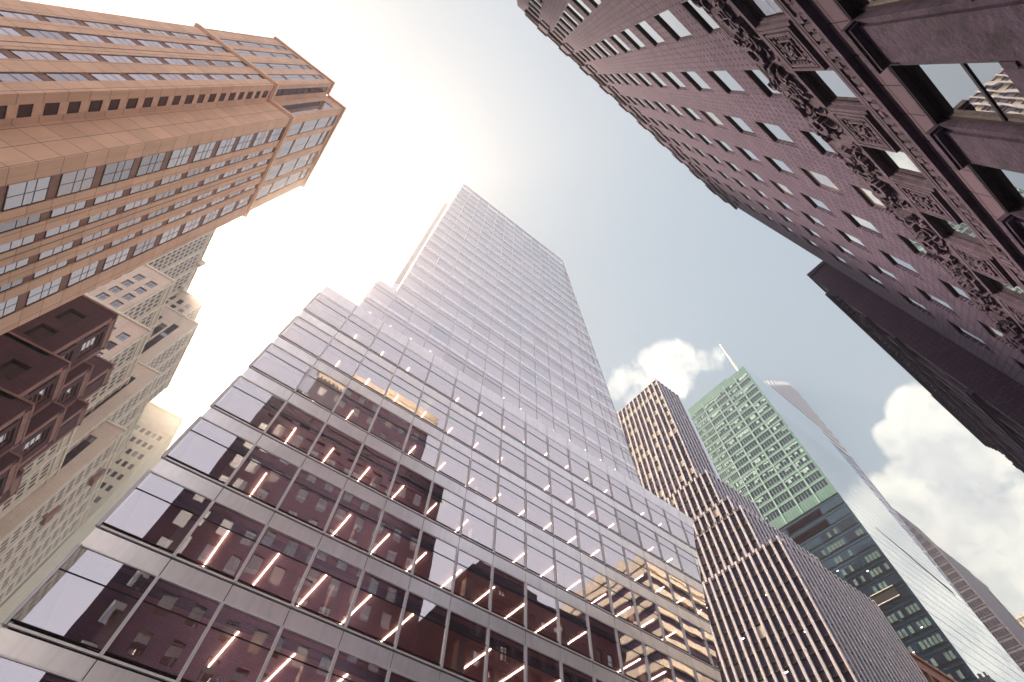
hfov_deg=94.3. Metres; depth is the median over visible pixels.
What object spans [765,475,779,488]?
window
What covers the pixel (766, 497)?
window
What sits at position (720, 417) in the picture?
window
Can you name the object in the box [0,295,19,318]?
window
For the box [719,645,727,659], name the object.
window
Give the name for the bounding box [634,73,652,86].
window
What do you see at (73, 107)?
window
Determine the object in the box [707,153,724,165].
window
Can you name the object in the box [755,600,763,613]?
window
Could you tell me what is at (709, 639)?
window
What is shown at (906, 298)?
window
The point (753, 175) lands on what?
window
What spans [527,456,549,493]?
window
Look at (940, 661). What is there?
window
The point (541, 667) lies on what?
window
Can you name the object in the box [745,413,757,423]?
window
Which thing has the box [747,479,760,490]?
window
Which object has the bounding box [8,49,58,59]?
window
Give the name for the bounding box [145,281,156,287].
window
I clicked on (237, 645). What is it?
window
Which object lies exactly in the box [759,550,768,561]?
window
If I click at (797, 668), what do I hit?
window
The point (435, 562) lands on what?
window
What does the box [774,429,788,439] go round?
window
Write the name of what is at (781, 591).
window
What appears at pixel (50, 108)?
window
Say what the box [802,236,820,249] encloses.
window
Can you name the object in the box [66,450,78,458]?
window
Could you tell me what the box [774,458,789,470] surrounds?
window
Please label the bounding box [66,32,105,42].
window
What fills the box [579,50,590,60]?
window
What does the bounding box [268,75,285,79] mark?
window
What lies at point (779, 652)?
window
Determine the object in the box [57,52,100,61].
window
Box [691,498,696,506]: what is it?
window
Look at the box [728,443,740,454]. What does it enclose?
window
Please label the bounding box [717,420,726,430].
window
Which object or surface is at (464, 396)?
window
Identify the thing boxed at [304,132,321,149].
window
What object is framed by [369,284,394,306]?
window
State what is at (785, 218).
window
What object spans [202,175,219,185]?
window
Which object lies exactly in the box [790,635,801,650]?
window
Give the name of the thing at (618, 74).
window
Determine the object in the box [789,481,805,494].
window
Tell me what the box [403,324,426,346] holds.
window
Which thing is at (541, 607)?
window
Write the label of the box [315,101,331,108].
window
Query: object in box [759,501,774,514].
window
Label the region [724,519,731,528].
window
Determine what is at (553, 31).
window
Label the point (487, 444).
window
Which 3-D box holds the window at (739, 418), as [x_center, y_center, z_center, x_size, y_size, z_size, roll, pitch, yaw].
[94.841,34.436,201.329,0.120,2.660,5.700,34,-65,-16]
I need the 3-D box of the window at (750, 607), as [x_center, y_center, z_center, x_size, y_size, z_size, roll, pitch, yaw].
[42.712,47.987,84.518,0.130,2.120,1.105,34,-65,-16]
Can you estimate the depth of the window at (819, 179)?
22.30 m
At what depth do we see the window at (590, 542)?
50.98 m
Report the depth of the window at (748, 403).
201.76 m
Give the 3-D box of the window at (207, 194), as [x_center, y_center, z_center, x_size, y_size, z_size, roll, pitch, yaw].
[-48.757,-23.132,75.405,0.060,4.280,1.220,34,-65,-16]
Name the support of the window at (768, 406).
in the green glass tower at (782, 464)
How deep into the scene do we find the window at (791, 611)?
78.66 m
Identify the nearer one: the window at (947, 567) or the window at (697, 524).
the window at (697, 524)
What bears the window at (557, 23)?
in the brick apartment block at (876, 147)
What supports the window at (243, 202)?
in the stone office tower at (128, 144)
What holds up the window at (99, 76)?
in the stone office tower at (128, 144)
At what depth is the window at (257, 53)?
93.13 m
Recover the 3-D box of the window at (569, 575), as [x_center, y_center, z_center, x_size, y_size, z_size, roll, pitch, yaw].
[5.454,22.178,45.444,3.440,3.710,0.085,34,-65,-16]
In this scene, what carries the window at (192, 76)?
in the stone office tower at (128, 144)
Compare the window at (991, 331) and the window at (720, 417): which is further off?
the window at (720, 417)
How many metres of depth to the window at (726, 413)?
207.96 m
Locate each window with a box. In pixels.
[0,10,40,20]
[0,26,22,35]
[0,72,44,81]
[0,105,7,118]
[0,213,41,233]
[0,234,35,253]
[0,257,29,275]
[0,277,24,292]
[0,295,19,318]
[0,361,28,380]
[0,430,11,446]
[2,176,51,211]
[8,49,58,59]
[11,546,155,650]
[16,104,33,117]
[21,28,68,39]
[21,429,46,454]
[25,277,62,306]
[25,325,56,341]
[28,386,49,402]
[33,259,68,278]
[38,241,73,260]
[41,15,80,24]
[43,102,59,115]
[44,73,90,80]
[44,220,80,238]
[50,200,86,218]
[55,167,97,197]
[56,310,84,324]
[56,385,75,402]
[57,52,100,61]
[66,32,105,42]
[66,101,81,113]
[66,261,99,287]
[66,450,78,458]
[74,443,87,450]
[75,245,104,261]
[78,334,99,355]
[80,228,110,244]
[81,20,114,28]
[84,435,96,442]
[87,208,117,224]
[88,73,126,80]
[88,100,102,111]
[93,190,123,205]
[95,293,109,299]
[98,54,134,62]
[99,159,134,186]
[101,247,130,271]
[102,472,211,552]
[103,36,136,44]
[105,341,116,349]
[105,578,219,677]
[108,99,120,109]
[109,286,121,293]
[110,232,136,247]
[110,300,122,307]
[115,333,129,340]
[116,216,142,231]
[121,280,133,286]
[122,294,134,300]
[123,197,149,211]
[125,73,159,79]
[129,181,155,194]
[132,56,163,63]
[132,236,157,257]
[132,274,144,280]
[134,287,145,293]
[135,39,165,47]
[135,152,166,176]
[140,221,163,234]
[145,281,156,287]
[146,206,169,219]
[147,340,155,345]
[153,189,176,201]
[153,336,162,341]
[157,73,186,79]
[158,226,180,245]
[159,173,182,185]
[161,57,189,64]
[162,41,187,48]
[166,146,193,168]
[166,418,252,483]
[167,212,186,223]
[172,198,192,209]
[177,502,264,578]
[179,181,199,192]
[181,216,201,234]
[181,604,279,681]
[184,74,209,79]
[186,167,205,177]
[187,59,209,64]
[192,142,216,162]
[195,190,213,201]
[201,209,219,225]
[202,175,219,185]
[208,74,229,78]
[208,161,225,170]
[214,137,236,156]
[214,377,284,430]
[219,201,236,217]
[222,169,237,178]
[228,156,243,164]
[228,446,298,507]
[234,133,254,151]
[235,195,250,209]
[238,527,314,602]
[251,51,273,56]
[251,344,310,389]
[252,63,269,67]
[252,130,269,146]
[256,184,271,199]
[260,628,335,681]
[264,164,281,182]
[266,403,324,453]
[267,63,288,68]
[267,127,283,142]
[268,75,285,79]
[269,177,288,193]
[276,140,293,158]
[277,158,297,176]
[278,469,341,530]
[280,317,332,356]
[282,105,301,113]
[283,75,302,79]
[285,171,301,185]
[287,122,302,136]
[288,136,309,154]
[293,103,312,112]
[293,154,309,170]
[295,550,361,624]
[296,368,345,410]
[299,119,317,133]
[304,102,322,110]
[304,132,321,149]
[305,294,349,329]
[307,151,317,164]
[309,424,361,474]
[314,117,329,129]
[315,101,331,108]
[317,131,328,144]
[320,339,362,376]
[326,491,381,551]
[334,388,378,430]
[340,314,377,347]
[347,572,405,645]
[350,444,397,495]
[353,357,392,395]
[360,297,385,319]
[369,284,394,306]
[370,332,404,365]
[370,407,410,449]
[371,512,419,571]
[382,311,406,332]
[385,376,421,413]
[389,297,413,319]
[389,464,431,514]
[397,592,447,665]
[399,348,430,382]
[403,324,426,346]
[404,425,440,468]
[410,310,432,332]
[413,531,456,591]
[416,393,448,430]
[424,337,445,359]
[426,365,455,398]
[427,483,463,532]
[437,443,469,485]
[443,611,486,681]
[444,350,464,371]
[445,409,474,447]
[453,380,479,414]
[453,550,491,609]
[462,500,494,550]
[464,362,483,383]
[468,460,497,502]
[474,425,500,463]
[478,395,502,429]
[483,374,501,395]
[487,630,524,681]
[491,567,524,626]
[495,517,524,566]
[498,476,524,518]
[501,440,524,478]
[502,386,518,407]
[503,410,524,443]
[527,424,547,457]
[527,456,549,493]
[527,492,552,533]
[527,534,554,582]
[527,584,558,642]
[527,647,560,681]
[528,0,539,13]
[528,6,538,17]
[532,0,540,8]
[548,438,569,471]
[550,470,573,507]
[552,30,563,40]
[553,507,578,548]
[554,26,566,37]
[555,549,583,597]
[556,21,569,34]
[559,16,573,30]
[559,601,590,657]
[562,11,578,26]
[566,3,584,21]
[569,451,591,484]
[572,0,591,15]
[573,484,597,521]
[578,521,603,562]
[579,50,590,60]
[583,48,596,59]
[583,565,611,612]
[588,0,601,7]
[588,46,602,58]
[589,616,621,672]
[590,464,612,497]
[594,43,610,56]
[595,497,619,534]
[601,39,619,54]
[602,535,627,575]
[603,74,614,82]
[609,34,631,52]
[609,74,622,83]
[609,579,638,626]
[610,477,631,509]
[615,73,630,84]
[617,381,921,681]
[617,510,641,547]
[617,630,649,681]
[620,28,645,49]
[624,73,640,85]
[625,549,651,589]
[629,489,651,521]
[634,20,665,45]
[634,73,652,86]
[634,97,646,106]
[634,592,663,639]
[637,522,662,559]
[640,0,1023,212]
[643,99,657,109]
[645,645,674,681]
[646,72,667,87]
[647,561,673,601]
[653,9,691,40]
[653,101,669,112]
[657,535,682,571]
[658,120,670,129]
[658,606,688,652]
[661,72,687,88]
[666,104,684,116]
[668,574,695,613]
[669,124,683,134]
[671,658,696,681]
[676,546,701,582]
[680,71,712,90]
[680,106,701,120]
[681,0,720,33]
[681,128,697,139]
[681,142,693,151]
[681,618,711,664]
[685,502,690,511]
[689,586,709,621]
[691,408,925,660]
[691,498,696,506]
[693,147,707,157]
[695,521,700,530]
[695,539,700,549]
[696,133,714,145]
[696,494,702,502]
[699,110,726,127]
[700,535,706,545]
[700,555,705,565]
[701,517,706,526]
[702,489,708,498]
[703,630,718,668]
[706,531,712,541]
[706,551,711,560]
[706,583,712,594]
[707,70,746,93]
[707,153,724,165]
[707,404,717,414]
[707,513,712,522]
[707,605,712,617]
[708,485,713,494]
[712,415,723,424]
[712,527,718,537]
[712,546,718,557]
[712,580,719,590]
[712,601,719,613]
[712,625,719,637]
[713,509,718,517]
[714,139,735,153]
[716,392,725,400]
[717,170,729,179]
[717,396,728,405]
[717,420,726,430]
[718,504,724,513]
[718,523,724,533]
[718,542,724,552]
[719,426,729,436]
[719,575,725,586]
[719,597,726,609]
[719,621,726,633]
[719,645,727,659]
[720,672,726,681]
[721,401,731,410]
[721,431,732,442]
[723,115,755,134]
[723,406,734,416]
[724,500,731,509]
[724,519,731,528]
[724,538,731,548]
[725,161,742,173]
[725,382,736,391]
[725,437,736,448]
[725,571,732,582]
[726,593,733,605]
[726,617,733,629]
[726,641,734,655]
[727,411,738,421]
[727,668,735,681]
[728,387,739,396]
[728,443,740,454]
[731,417,741,427]
[731,451,744,461]
[731,515,737,524]
[731,534,738,544]
[732,392,743,402]
[732,567,739,578]
[732,589,740,601]
[733,178,747,188]
[733,422,745,433]
[733,613,741,625]
[734,637,742,651]
[735,146,762,163]
[735,456,748,468]
[735,664,743,679]
[736,396,746,406]
[737,510,743,520]
[738,428,749,439]
[738,487,747,494]
[738,529,744,540]
[739,401,750,412]
[739,463,752,475]
[739,563,746,574]
[739,585,747,597]
[740,0,784,21]
[740,378,750,387]
[740,434,752,445]
[740,608,748,621]
[741,633,749,647]
[742,407,754,417]
[742,472,756,482]
[742,660,751,675]
[743,69,782,96]
[744,169,765,183]
[744,440,757,452]
[744,525,751,535]
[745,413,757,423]
[746,558,753,570]
[746,580,754,593]
[747,387,758,397]
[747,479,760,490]
[747,604,756,617]
[748,629,757,643]
[749,418,761,430]
[749,447,761,458]
[750,186,770,200]
[750,393,761,403]
[750,656,759,671]
[751,485,764,498]
[752,455,765,465]
[753,425,766,436]
[753,554,760,565]
[754,398,765,408]
[754,576,762,588]
[755,121,796,145]
[755,493,769,505]
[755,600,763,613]
[756,625,765,639]
[757,201,772,212]
[757,430,770,442]
[757,460,769,473]
[758,404,770,414]
[758,652,767,667]
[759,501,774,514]
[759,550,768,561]
[760,469,774,480]
[761,437,774,448]
[761,572,769,584]
[762,409,774,420]
[762,595,771,609]
[763,155,796,176]
[764,621,773,635]
[765,444,779,455]
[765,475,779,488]
[765,510,779,523]
[766,648,775,663]
[767,416,779,426]
[767,545,775,557]
[768,567,777,580]
[769,483,784,496]
[770,180,795,197]
[770,421,783,432]
[770,451,784,463]
[770,591,779,604]
[772,617,781,631]
[774,198,796,213]
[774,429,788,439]
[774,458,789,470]
[774,491,790,504]
[774,541,782,552]
[774,643,783,659]
[775,563,785,575]
[776,672,784,681]
[777,212,794,224]
[777,587,787,600]
[779,434,793,445]
[779,465,794,478]
[779,500,795,513]
[780,612,790,626]
[781,224,795,234]
[782,639,792,654]
[783,558,792,571]
[784,668,795,681]
[785,441,798,452]
[785,474,800,486]
[785,582,795,595]
[788,607,798,622]
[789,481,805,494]
[790,448,804,460]
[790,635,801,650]
[793,578,803,591]
[793,664,804,680]
[794,455,809,468]
[795,489,811,503]
[796,603,807,617]
[799,167,842,193]
[799,463,815,475]
[799,630,810,646]
[800,130,836,155]
[801,193,833,214]
[801,211,827,229]
[801,225,823,240]
[801,538,819,550]
[802,70,860,102]
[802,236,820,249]
[802,660,813,676]
[804,599,815,613]
[805,471,821,484]
[807,626,819,641]
[811,479,827,493]
[811,655,823,671]
[813,549,826,558]
[816,621,828,637]
[819,527,838,541]
[820,650,832,667]
[822,560,833,569]
[826,538,844,552]
[828,251,849,266]
[829,646,842,663]
[831,241,857,259]
[833,549,853,564]
[835,228,867,249]
[837,517,856,531]
[840,560,861,576]
[841,210,882,236]
[844,527,864,542]
[844,673,853,681]
[848,572,870,587]
[850,184,885,209]
[852,538,872,553]
[859,269,885,287]
[859,549,880,565]
[861,585,878,596]
[868,261,900,282]
[868,561,890,577]
[871,148,926,179]
[877,574,899,588]
[880,250,920,276]
[889,61,1023,125]
[889,587,910,604]
[896,601,920,618]
[897,234,927,256]
[897,291,931,314]
[898,515,1023,672]
[906,616,931,634]
[914,286,956,313]
[915,534,923,540]
[917,631,944,650]
[921,540,931,548]
[927,548,938,556]
[928,648,957,667]
[930,215,984,246]
[933,555,945,564]
[939,279,973,303]
[940,563,952,572]
[945,666,970,681]
[947,320,990,349]
[947,571,959,580]
[954,580,967,589]
[962,589,975,598]
[970,598,983,608]
[977,320,1007,342]
[978,608,991,617]
[982,274,1023,300]
[986,617,1000,628]
[995,627,1010,638]
[1003,638,1019,649]
[1013,358,1023,369]
[1013,649,1023,660]
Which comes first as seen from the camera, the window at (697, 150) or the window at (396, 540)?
the window at (396, 540)
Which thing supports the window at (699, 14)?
in the brick apartment block at (876, 147)
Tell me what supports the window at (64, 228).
in the stone office tower at (128, 144)
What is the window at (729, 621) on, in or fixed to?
in the striped marble tower at (781, 606)
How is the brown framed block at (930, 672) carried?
on the ground
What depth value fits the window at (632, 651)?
42.82 m
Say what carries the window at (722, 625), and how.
in the striped marble tower at (781, 606)
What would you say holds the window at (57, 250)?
in the stone office tower at (128, 144)
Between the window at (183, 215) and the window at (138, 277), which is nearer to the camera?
the window at (183, 215)
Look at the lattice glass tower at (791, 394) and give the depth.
302.62 m
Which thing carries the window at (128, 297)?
in the stepped cream tower at (155, 305)
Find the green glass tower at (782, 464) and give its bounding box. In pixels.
[688,344,1023,681]
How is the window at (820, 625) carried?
in the striped marble tower at (781, 606)
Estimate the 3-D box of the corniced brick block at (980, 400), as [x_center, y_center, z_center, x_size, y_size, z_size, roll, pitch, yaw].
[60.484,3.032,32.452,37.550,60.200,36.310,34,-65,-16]
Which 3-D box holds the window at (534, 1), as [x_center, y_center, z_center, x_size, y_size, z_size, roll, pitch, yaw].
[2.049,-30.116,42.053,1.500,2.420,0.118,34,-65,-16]
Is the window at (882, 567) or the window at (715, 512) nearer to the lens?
the window at (715, 512)
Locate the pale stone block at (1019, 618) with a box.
[1014,613,1023,627]
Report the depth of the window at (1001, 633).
230.56 m
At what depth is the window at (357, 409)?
43.04 m
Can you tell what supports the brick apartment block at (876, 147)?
on the ground
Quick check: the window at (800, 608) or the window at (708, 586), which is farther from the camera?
the window at (708, 586)
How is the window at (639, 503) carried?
in the glass office tower at (422, 468)
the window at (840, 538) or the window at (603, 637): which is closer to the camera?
the window at (603, 637)
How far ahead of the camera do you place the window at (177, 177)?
63.56 m
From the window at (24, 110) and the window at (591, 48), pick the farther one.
the window at (24, 110)
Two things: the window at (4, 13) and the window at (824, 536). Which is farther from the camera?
the window at (824, 536)
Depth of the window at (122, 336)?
105.60 m
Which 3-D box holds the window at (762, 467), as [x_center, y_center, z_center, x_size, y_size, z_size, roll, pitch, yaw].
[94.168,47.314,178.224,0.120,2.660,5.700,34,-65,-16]
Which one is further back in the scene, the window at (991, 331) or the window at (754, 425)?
the window at (754, 425)
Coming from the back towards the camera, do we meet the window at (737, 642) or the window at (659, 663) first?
the window at (737, 642)
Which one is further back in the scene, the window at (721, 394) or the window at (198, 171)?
the window at (721, 394)
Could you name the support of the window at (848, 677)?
in the striped marble tower at (781, 606)
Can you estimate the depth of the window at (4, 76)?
43.59 m
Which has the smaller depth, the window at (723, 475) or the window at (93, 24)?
the window at (93, 24)
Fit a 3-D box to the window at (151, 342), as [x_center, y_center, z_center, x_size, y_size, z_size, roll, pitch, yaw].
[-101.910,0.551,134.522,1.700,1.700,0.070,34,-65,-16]
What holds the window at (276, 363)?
in the glass office tower at (422, 468)
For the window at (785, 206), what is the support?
in the brick apartment block at (876, 147)
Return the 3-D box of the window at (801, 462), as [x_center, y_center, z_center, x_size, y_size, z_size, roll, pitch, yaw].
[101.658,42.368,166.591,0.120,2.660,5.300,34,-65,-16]
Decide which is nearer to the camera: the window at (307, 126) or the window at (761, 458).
the window at (307, 126)
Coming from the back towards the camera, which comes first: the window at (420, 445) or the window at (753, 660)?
the window at (753, 660)
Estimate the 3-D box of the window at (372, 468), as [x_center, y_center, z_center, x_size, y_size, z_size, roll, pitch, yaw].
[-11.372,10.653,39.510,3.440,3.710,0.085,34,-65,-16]
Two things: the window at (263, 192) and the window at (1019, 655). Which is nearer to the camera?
the window at (263, 192)
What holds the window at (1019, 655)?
in the ribbon window tower at (1005, 630)
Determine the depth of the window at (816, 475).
160.06 m
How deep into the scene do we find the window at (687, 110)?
32.25 m
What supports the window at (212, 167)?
in the stone office tower at (128, 144)
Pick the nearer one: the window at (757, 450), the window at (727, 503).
the window at (727, 503)
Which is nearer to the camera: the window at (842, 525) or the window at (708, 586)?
the window at (708, 586)
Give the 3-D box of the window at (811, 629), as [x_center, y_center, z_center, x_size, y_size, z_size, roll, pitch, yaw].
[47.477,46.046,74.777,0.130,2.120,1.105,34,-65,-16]
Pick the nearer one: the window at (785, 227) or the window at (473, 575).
the window at (473, 575)
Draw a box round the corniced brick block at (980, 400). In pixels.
[807,261,1023,472]
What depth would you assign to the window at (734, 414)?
204.64 m
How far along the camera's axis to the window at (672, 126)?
43.94 m
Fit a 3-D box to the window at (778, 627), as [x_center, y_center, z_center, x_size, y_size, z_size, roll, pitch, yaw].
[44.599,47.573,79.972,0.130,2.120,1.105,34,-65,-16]
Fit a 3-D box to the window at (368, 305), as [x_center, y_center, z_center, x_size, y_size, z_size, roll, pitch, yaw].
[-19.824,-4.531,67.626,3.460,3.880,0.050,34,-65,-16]
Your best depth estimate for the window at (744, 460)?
187.40 m
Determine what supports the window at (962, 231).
in the brick apartment block at (876, 147)
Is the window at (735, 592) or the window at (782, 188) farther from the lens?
the window at (735, 592)
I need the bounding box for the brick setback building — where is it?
[0,295,118,505]
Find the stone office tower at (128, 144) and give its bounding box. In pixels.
[0,0,345,334]
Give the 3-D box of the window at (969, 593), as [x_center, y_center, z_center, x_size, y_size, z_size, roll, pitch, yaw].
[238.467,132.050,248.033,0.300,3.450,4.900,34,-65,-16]
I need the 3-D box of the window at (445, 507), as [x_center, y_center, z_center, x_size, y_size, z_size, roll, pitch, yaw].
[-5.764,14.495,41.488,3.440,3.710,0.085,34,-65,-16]
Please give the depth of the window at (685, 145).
48.40 m
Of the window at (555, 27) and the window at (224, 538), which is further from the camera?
the window at (555, 27)
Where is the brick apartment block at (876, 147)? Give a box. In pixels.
[517,0,1023,384]
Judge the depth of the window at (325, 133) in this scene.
113.21 m
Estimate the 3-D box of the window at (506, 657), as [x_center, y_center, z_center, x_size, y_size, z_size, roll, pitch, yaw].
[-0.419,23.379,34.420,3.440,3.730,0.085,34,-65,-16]
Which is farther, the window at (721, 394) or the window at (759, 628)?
the window at (721, 394)
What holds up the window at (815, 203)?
in the brick apartment block at (876, 147)
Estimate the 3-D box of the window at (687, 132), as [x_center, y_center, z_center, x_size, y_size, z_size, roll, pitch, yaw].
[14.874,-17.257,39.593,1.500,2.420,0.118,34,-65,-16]
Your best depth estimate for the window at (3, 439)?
63.18 m
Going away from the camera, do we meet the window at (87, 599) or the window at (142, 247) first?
the window at (87, 599)
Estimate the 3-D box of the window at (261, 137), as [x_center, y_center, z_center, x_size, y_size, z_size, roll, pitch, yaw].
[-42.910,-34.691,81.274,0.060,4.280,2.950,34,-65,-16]
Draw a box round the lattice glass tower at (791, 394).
[764,381,983,624]
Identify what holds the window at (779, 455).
in the green glass tower at (782, 464)
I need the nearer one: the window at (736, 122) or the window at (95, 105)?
the window at (736, 122)
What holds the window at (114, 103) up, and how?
in the stone office tower at (128, 144)
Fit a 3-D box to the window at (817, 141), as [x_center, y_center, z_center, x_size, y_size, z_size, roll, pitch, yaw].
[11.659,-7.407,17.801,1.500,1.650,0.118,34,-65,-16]
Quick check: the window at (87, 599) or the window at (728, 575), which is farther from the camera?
the window at (728, 575)
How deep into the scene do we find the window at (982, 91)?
9.63 m
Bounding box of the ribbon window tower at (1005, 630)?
[893,508,1023,672]
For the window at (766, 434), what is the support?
in the green glass tower at (782, 464)
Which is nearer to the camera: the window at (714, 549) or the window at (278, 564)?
the window at (278, 564)
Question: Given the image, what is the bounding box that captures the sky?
[22,0,1023,616]
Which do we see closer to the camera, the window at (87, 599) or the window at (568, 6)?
the window at (87, 599)
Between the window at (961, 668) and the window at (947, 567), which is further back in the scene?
the window at (947, 567)
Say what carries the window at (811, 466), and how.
in the green glass tower at (782, 464)
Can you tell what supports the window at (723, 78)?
in the brick apartment block at (876, 147)
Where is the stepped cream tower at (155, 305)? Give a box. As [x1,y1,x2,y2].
[0,229,215,603]
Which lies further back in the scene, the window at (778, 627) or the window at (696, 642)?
the window at (778, 627)
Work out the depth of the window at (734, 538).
95.17 m
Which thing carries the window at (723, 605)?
in the striped marble tower at (781, 606)
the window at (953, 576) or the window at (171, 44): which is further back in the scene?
the window at (953, 576)
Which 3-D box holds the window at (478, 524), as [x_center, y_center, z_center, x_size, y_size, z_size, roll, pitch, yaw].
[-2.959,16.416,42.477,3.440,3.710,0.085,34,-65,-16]
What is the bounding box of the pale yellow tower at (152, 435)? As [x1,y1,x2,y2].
[0,402,183,627]
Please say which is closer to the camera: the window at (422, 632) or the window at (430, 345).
the window at (422, 632)
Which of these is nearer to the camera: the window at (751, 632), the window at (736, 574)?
the window at (751, 632)
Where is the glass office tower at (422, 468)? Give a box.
[0,184,721,681]
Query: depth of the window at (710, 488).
106.84 m
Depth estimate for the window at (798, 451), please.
169.82 m
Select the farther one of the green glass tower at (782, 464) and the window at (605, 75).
the green glass tower at (782, 464)
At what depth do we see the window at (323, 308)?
50.60 m
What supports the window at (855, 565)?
in the green glass tower at (782, 464)
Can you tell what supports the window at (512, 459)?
in the glass office tower at (422, 468)
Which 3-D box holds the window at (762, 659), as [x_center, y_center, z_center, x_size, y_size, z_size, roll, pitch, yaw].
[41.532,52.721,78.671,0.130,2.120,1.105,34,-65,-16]
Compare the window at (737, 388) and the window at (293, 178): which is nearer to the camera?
the window at (293, 178)
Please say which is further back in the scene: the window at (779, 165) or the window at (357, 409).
the window at (357, 409)
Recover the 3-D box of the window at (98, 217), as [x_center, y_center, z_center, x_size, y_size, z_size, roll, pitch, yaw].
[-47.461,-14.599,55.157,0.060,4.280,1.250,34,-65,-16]
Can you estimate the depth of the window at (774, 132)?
21.34 m
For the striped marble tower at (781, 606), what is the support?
on the ground
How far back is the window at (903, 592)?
123.24 m
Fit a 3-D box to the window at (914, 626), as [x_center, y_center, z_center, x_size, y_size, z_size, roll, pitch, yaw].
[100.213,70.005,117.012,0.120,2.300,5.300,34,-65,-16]
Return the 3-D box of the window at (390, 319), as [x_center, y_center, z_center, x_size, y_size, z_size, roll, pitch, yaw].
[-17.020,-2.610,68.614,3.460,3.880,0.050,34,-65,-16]
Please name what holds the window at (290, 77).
in the stone office tower at (128, 144)
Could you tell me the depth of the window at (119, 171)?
52.66 m
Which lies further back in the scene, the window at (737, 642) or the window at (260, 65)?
the window at (260, 65)
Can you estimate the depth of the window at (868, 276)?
33.33 m
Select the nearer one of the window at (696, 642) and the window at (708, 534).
the window at (696, 642)
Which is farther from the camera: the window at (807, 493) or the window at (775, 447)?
the window at (775, 447)
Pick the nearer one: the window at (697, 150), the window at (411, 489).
the window at (411, 489)
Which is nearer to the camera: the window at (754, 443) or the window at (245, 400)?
the window at (245, 400)
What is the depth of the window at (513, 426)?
57.62 m
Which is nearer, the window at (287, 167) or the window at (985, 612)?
the window at (287, 167)
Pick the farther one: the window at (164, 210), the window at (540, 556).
the window at (164, 210)
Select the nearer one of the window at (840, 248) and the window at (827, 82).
the window at (827, 82)
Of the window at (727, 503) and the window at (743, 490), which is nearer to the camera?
the window at (727, 503)
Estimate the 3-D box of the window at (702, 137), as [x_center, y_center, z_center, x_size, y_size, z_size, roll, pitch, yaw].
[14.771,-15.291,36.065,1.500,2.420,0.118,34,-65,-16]
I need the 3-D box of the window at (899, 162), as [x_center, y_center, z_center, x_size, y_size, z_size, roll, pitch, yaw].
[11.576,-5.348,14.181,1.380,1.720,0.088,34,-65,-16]
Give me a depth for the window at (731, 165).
37.60 m
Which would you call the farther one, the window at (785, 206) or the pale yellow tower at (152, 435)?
the pale yellow tower at (152, 435)
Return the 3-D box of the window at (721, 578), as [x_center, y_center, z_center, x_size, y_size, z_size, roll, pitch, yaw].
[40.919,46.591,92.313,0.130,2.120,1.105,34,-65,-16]
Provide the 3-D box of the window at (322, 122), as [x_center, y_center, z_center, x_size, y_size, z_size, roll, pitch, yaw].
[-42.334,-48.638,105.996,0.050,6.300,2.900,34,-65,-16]
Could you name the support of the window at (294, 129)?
in the stone office tower at (128, 144)
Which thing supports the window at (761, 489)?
in the green glass tower at (782, 464)
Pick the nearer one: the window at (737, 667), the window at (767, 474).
the window at (737, 667)
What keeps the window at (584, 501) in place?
in the glass office tower at (422, 468)
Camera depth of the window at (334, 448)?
38.38 m
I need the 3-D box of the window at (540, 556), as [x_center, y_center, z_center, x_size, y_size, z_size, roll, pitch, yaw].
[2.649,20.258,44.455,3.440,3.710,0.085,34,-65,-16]
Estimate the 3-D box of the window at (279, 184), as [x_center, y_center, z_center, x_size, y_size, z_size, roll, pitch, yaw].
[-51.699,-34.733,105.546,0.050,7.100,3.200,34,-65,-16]
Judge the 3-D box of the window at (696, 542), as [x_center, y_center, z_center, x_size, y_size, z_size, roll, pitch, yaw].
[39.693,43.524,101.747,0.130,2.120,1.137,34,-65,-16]
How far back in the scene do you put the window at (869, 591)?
129.30 m
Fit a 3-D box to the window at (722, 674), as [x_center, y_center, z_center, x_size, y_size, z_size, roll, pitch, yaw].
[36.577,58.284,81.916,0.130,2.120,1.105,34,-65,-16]
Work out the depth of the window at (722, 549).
96.55 m
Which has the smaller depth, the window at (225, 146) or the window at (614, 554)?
the window at (614, 554)
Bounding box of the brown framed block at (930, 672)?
[907,649,956,681]
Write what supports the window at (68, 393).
in the brick setback building
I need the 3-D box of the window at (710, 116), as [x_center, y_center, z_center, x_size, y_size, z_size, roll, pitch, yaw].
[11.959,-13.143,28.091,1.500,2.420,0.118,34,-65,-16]
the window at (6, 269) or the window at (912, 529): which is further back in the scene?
the window at (912, 529)
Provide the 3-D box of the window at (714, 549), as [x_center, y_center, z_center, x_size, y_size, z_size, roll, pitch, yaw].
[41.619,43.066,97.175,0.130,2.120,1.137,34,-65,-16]
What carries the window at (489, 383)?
in the glass office tower at (422, 468)
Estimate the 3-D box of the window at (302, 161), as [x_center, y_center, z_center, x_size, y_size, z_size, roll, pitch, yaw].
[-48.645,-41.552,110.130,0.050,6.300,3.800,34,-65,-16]
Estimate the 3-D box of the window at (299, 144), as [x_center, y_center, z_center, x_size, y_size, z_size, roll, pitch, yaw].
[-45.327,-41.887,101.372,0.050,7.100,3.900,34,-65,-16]
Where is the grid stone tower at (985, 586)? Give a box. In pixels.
[974,576,1023,630]
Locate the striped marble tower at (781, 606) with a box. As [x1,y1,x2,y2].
[617,378,927,681]
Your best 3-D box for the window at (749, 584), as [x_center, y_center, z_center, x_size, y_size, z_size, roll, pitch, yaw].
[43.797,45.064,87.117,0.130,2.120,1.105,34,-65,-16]
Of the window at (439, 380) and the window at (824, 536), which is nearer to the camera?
the window at (439, 380)
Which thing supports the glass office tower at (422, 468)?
on the ground
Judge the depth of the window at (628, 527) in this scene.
57.66 m
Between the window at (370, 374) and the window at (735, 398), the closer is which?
the window at (370, 374)

